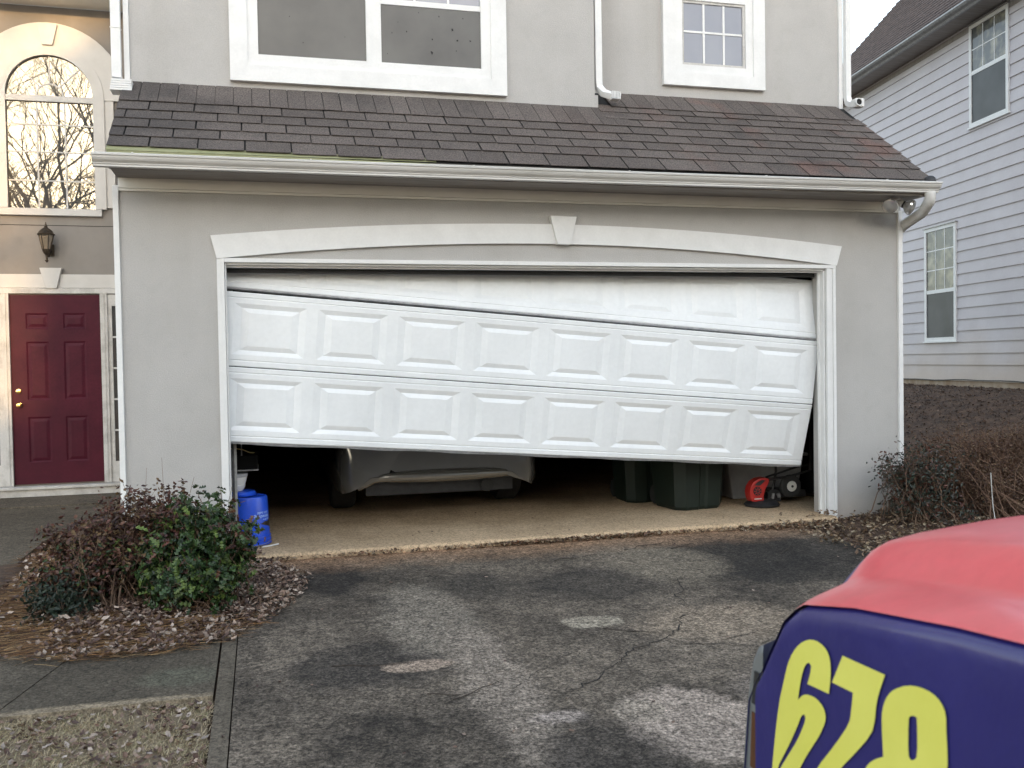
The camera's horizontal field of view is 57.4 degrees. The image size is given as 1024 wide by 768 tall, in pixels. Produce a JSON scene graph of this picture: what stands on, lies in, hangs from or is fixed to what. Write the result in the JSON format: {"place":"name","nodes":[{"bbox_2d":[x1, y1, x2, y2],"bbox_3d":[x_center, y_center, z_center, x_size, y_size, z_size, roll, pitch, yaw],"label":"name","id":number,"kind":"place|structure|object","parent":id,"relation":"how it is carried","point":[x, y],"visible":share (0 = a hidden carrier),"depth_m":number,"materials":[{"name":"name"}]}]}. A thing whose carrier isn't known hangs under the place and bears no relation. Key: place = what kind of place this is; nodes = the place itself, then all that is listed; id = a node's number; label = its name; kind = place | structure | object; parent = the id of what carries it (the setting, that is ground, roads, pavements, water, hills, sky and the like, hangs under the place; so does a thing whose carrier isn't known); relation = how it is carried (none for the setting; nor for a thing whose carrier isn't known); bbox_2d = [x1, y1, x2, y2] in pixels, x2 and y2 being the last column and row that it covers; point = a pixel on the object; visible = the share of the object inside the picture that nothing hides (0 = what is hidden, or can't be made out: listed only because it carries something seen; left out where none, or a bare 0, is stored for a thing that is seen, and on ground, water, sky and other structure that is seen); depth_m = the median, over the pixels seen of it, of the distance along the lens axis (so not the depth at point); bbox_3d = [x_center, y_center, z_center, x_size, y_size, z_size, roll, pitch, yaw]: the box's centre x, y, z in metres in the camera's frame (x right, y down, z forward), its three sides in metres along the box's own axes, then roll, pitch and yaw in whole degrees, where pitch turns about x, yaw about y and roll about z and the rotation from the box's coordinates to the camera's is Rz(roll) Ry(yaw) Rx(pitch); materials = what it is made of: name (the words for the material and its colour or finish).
{"place":"outdoors","nodes":[
{"label":"outdoors","id":0,"kind":"place"},
{"bbox_2d":[0,699,214,767],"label":"lawn","id":1,"kind":"structure","parent":0,"point":[123,738],"depth_m":3.88,"materials":[{"name":"plant"}]},
{"bbox_2d":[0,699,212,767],"bbox_3d":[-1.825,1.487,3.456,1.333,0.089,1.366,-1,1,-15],"label":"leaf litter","id":2,"kind":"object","parent":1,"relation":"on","point":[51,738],"visible":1,"depth_m":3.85,"materials":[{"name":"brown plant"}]},
{"bbox_2d":[427,687,465,694],"bbox_3d":[-0.298,1.417,4.311,0.178,0.012,0.082,-1,1,1],"label":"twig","id":3,"kind":"object","parent":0,"point":[445,694],"visible":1,"depth_m":4.28,"materials":[{"name":"brown wood"}]},
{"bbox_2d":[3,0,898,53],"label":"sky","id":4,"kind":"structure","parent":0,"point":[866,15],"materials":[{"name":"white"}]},
{"bbox_2d":[453,681,498,699],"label":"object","id":5,"kind":"object","parent":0,"point":[473,692],"visible":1,"depth_m":4.28,"materials":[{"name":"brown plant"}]},
{"bbox_2d":[0,384,1023,767],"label":"ground","id":6,"kind":"structure","parent":0,"point":[940,418],"depth_m":11.12,"materials":[{"name":"soil"}]},
{"bbox_2d":[0,651,73,709],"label":"walkway","id":7,"kind":"structure","parent":6,"relation":"on","point":[17,679],"depth_m":4.60,"materials":[{"name":"concrete"}]},
{"bbox_2d":[0,568,107,634],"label":"shrub","id":8,"kind":"object","parent":6,"relation":"on","point":[54,602],"visible":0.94,"depth_m":5.30,"materials":[{"name":"green plant"}]},
{"bbox_2d":[0,503,118,587],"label":"entry walk","id":9,"kind":"structure","parent":6,"relation":"on","point":[18,526],"depth_m":8.49,"materials":[{"name":"concrete"}]},
{"bbox_2d":[0,493,120,508],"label":"porch slab","id":10,"kind":"structure","parent":9,"relation":"on","point":[47,501],"depth_m":9.82,"materials":[{"name":"concrete"}]},
{"bbox_2d":[0,638,220,724],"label":"walkway","id":11,"kind":"structure","parent":6,"relation":"on","point":[184,676],"depth_m":4.44,"materials":[{"name":"concrete"}]},
{"bbox_2d":[19,477,204,614],"bbox_3d":[-2.414,0.995,5.713,1.036,0.834,0.755,-1,1,-15],"label":"brown shrub","id":12,"kind":"object","parent":6,"relation":"on","point":[102,559],"visible":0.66,"depth_m":5.56,"materials":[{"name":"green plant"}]},
{"bbox_2d":[123,468,233,526],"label":"bare shoots","id":13,"kind":"object","parent":12,"relation":"attached to","point":[163,491],"visible":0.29,"depth_m":5.85,"materials":[{"name":"brown plant"}]},
{"bbox_2d":[0,541,277,666],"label":"pine straw","id":14,"kind":"object","parent":6,"relation":"on","point":[43,623],"visible":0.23,"depth_m":5.13,"materials":[{"name":"brown plant"}]},
{"bbox_2d":[0,543,312,660],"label":"leaf litter","id":15,"kind":"object","parent":14,"relation":"on","point":[245,612],"visible":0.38,"depth_m":5.30,"materials":[{"name":"brown plant"}]},
{"bbox_2d":[113,484,265,616],"bbox_3d":[-1.937,0.994,5.629,0.887,0.791,0.836,-1,1,-15],"label":"holly bush","id":16,"kind":"object","parent":6,"relation":"on","point":[208,553],"visible":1,"depth_m":5.52,"materials":[{"name":"green plant"}]},
{"bbox_2d":[206,613,238,767],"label":"driveway edge strip","id":17,"kind":"object","parent":6,"relation":"on","point":[218,752],"visible":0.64,"depth_m":4.15,"materials":[{"name":"concrete"}]},
{"bbox_2d":[0,0,942,530],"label":"house","id":18,"kind":"structure","parent":6,"relation":"on","point":[166,166],"depth_m":7.69,"materials":[{"name":"paint"}]},
{"bbox_2d":[37,222,54,261],"bbox_3d":[-5.054,-1.537,10.156,0.184,0.438,0.230,-1,1,-15],"label":"wall lantern","id":19,"kind":"object","parent":18,"relation":"attached to","point":[46,234],"depth_m":10.10,"materials":[{"name":"brown metal"}]},
{"bbox_2d":[9,295,104,484],"bbox_3d":[-5.000,0.056,10.277,0.913,2.071,0.089,-1,1,-15],"label":"front door","id":20,"kind":"structure","parent":18,"relation":"in","point":[55,340],"depth_m":10.30,"materials":[{"name":"red paint"}]},
{"bbox_2d":[0,22,122,216],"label":"arch window","id":21,"kind":"structure","parent":18,"relation":"in","point":[52,119],"depth_m":10.24,"materials":[{"name":"white paint"}]},
{"bbox_2d":[228,0,506,96],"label":"window","id":22,"kind":"structure","parent":18,"relation":"in","point":[459,47],"depth_m":7.55,"materials":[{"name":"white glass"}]},
{"bbox_2d":[227,268,816,466],"bbox_3d":[0.212,-0.239,7.685,5.099,2.069,0.285,-1,1,-15],"label":"garage door","id":23,"kind":"structure","parent":18,"relation":"attached to","point":[775,363],"depth_m":7.56,"materials":[{"name":"paint"}]},
{"bbox_2d":[229,367,811,466],"bbox_3d":[0.204,0.302,7.649,5.038,0.989,0.179,-1,1,-15],"label":"door section","id":24,"kind":"structure","parent":23,"relation":"in","point":[269,407],"depth_m":7.52,"materials":[{"name":"paint"}]},
{"bbox_2d":[227,268,815,340],"bbox_3d":[0.236,-0.799,7.688,5.024,0.952,0.269,-1,1,-15],"label":"door section","id":25,"kind":"structure","parent":23,"relation":"in","point":[776,307],"depth_m":7.73,"materials":[{"name":"paint"}]},
{"bbox_2d":[227,291,816,403],"bbox_3d":[0.250,-0.257,7.587,5.041,0.982,0.079,-1,1,-15],"label":"door section","id":26,"kind":"structure","parent":23,"relation":"in","point":[265,330],"depth_m":7.48,"materials":[{"name":"paint"}]},
{"bbox_2d":[661,0,765,91],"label":"window","id":27,"kind":"structure","parent":18,"relation":"in","point":[715,44],"depth_m":8.66,"materials":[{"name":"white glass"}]},
{"bbox_2d":[881,197,915,214],"bbox_3d":[3.265,-1.510,7.935,0.319,0.149,0.200,-1,1,-15],"label":"floodlight","id":28,"kind":"object","parent":18,"relation":"attached to","point":[889,205],"visible":1,"depth_m":7.87,"materials":[{"name":"white plastic"}]},
{"bbox_2d":[232,457,837,562],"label":"garage slab","id":29,"kind":"structure","parent":6,"relation":"on","point":[558,497],"depth_m":8.36,"materials":[{"name":"beige concrete"}]},
{"bbox_2d":[231,444,258,471],"bbox_3d":[-2.252,0.739,7.358,0.505,0.990,0.370,-1,1,-15],"label":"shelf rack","id":30,"kind":"object","parent":29,"relation":"on","point":[246,461],"visible":0.18,"depth_m":7.23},
{"bbox_2d":[232,493,271,545],"bbox_3d":[-2.022,1.047,7.221,0.316,0.370,0.318,-1,1,-15],"label":"bucket","id":31,"kind":"object","parent":29,"relation":"on","point":[255,505],"visible":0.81,"depth_m":7.12,"materials":[{"name":"blue plastic"}]},
{"bbox_2d":[232,489,255,496],"bbox_3d":[-2.090,0.843,7.233,0.216,0.035,0.216,-1,1,-15],"label":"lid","id":32,"kind":"object","parent":31,"relation":"on","point":[247,492],"visible":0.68,"depth_m":7.17,"materials":[{"name":"blue plastic"}]},
{"bbox_2d":[231,472,247,491],"bbox_3d":[-2.143,0.756,7.217,0.204,0.138,0.203,-1,1,-15],"label":"plastic tub","id":33,"kind":"object","parent":32,"relation":"on","point":[241,479],"visible":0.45,"depth_m":7.17,"materials":[{"name":"white plastic"}]},
{"bbox_2d":[312,373,534,507],"bbox_3d":[-1.230,0.428,10.523,1.840,1.420,4.868,-1,1,-15],"label":"parked car","id":34,"kind":"object","parent":29,"relation":"on","point":[347,472],"visible":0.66,"depth_m":8.25,"materials":[{"name":"silver metal"}]},
{"bbox_2d":[610,391,652,502],"bbox_3d":[1.267,0.603,9.166,0.624,1.055,0.680,-1,1,-15],"label":"trash can","id":35,"kind":"object","parent":29,"relation":"on","point":[631,481],"visible":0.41,"depth_m":8.94,"materials":[{"name":"green plastic"}]},
{"bbox_2d":[640,393,733,510],"bbox_3d":[1.630,0.609,8.694,0.694,1.055,0.734,-2,2,-23],"label":"trash can","id":36,"kind":"object","parent":29,"relation":"on","point":[682,486],"visible":0.49,"depth_m":8.48,"materials":[{"name":"green plastic"}]},
{"bbox_2d":[722,452,807,498],"bbox_3d":[2.392,0.889,9.338,0.890,0.432,0.620,-1,1,-15],"label":"storage tote","id":37,"kind":"object","parent":29,"relation":"on","point":[737,478],"visible":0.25,"depth_m":9.06,"materials":[{"name":"grey plastic"}]},
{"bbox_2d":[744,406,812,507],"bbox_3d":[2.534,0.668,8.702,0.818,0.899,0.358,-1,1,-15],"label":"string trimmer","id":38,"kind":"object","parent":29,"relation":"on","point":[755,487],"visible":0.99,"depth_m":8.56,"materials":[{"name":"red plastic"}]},
{"bbox_2d":[764,464,808,500],"bbox_3d":[2.603,0.728,8.904,0.526,0.734,0.380,-1,1,-15],"label":"lawn mower","id":39,"kind":"object","parent":29,"relation":"on","point":[790,486],"visible":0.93,"depth_m":8.75,"materials":[{"name":"rubber"}]},
{"bbox_2d":[771,435,1023,555],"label":"leaf litter","id":40,"kind":"object","parent":6,"relation":"on","point":[831,532],"visible":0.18,"depth_m":7.61,"materials":[{"name":"brown plant"}]},
{"bbox_2d":[864,435,984,527],"bbox_3d":[3.417,0.823,7.843,0.939,0.772,0.715,-1,1,-15],"label":"dark shrub","id":41,"kind":"object","parent":6,"relation":"on","point":[921,492],"visible":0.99,"depth_m":7.76,"materials":[{"name":"brown plant"}]},
{"bbox_2d":[843,0,1023,388],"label":"neighbour house","id":42,"kind":"structure","parent":6,"relation":"on","point":[937,86],"depth_m":14.66,"materials":[{"name":"paint"}]},
{"bbox_2d":[922,221,957,342],"bbox_3d":[6.980,-1.633,15.254,0.056,1.911,0.990,-1,1,-5],"label":"window","id":43,"kind":"structure","parent":42,"relation":"in","point":[940,242],"depth_m":15.23,"materials":[{"name":"white glass"}]},
{"bbox_2d":[967,1,1010,129],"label":"window","id":44,"kind":"structure","parent":42,"relation":"in","point":[989,42],"depth_m":13.82,"materials":[{"name":"white glass"}]},
{"bbox_2d":[903,383,1023,474],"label":"mulch","id":45,"kind":"object","parent":6,"relation":"on","point":[970,395],"visible":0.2,"depth_m":12.55,"materials":[{"name":"plant"}]},
{"bbox_2d":[910,409,1023,519],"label":"brown hedge","id":46,"kind":"object","parent":6,"relation":"on","point":[999,464],"visible":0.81,"depth_m":8.03,"materials":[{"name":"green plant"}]},
{"bbox_2d":[990,473,994,518],"bbox_3d":[3.932,0.914,7.649,0.048,0.381,0.019,-2,2,-24],"label":"dead stem","id":47,"kind":"object","parent":6,"relation":"on","point":[992,495],"visible":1,"depth_m":7.65,"materials":[{"name":"beige plant"}]},
{"bbox_2d":[228,526,871,767],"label":"driveway","id":48,"kind":"structure","parent":0,"point":[460,623],"depth_m":4.84,"materials":[{"name":"grey asphalt"}]},
{"bbox_2d":[331,662,413,666],"bbox_3d":[-0.693,1.398,4.639,0.409,0.010,0.068,-1,1,-4],"label":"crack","id":49,"kind":"object","parent":48,"relation":"on","point":[364,665],"visible":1,"depth_m":4.65,"materials":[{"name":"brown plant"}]},
{"bbox_2d":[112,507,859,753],"bbox_3d":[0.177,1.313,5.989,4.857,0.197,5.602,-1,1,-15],"label":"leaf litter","id":50,"kind":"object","parent":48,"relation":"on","point":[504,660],"visible":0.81,"depth_m":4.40,"materials":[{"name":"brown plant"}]},
{"bbox_2d":[261,519,843,562],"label":"leaf litter","id":51,"kind":"object","parent":48,"relation":"on","point":[637,534],"visible":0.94,"depth_m":7.41,"materials":[{"name":"brown plant"}]},
{"bbox_2d":[744,515,1023,767],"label":"wrapped van","id":52,"kind":"object","parent":48,"relation":"on","point":[905,652],"visible":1,"depth_m":1.30,"materials":[{"name":"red metal"}]}
]}

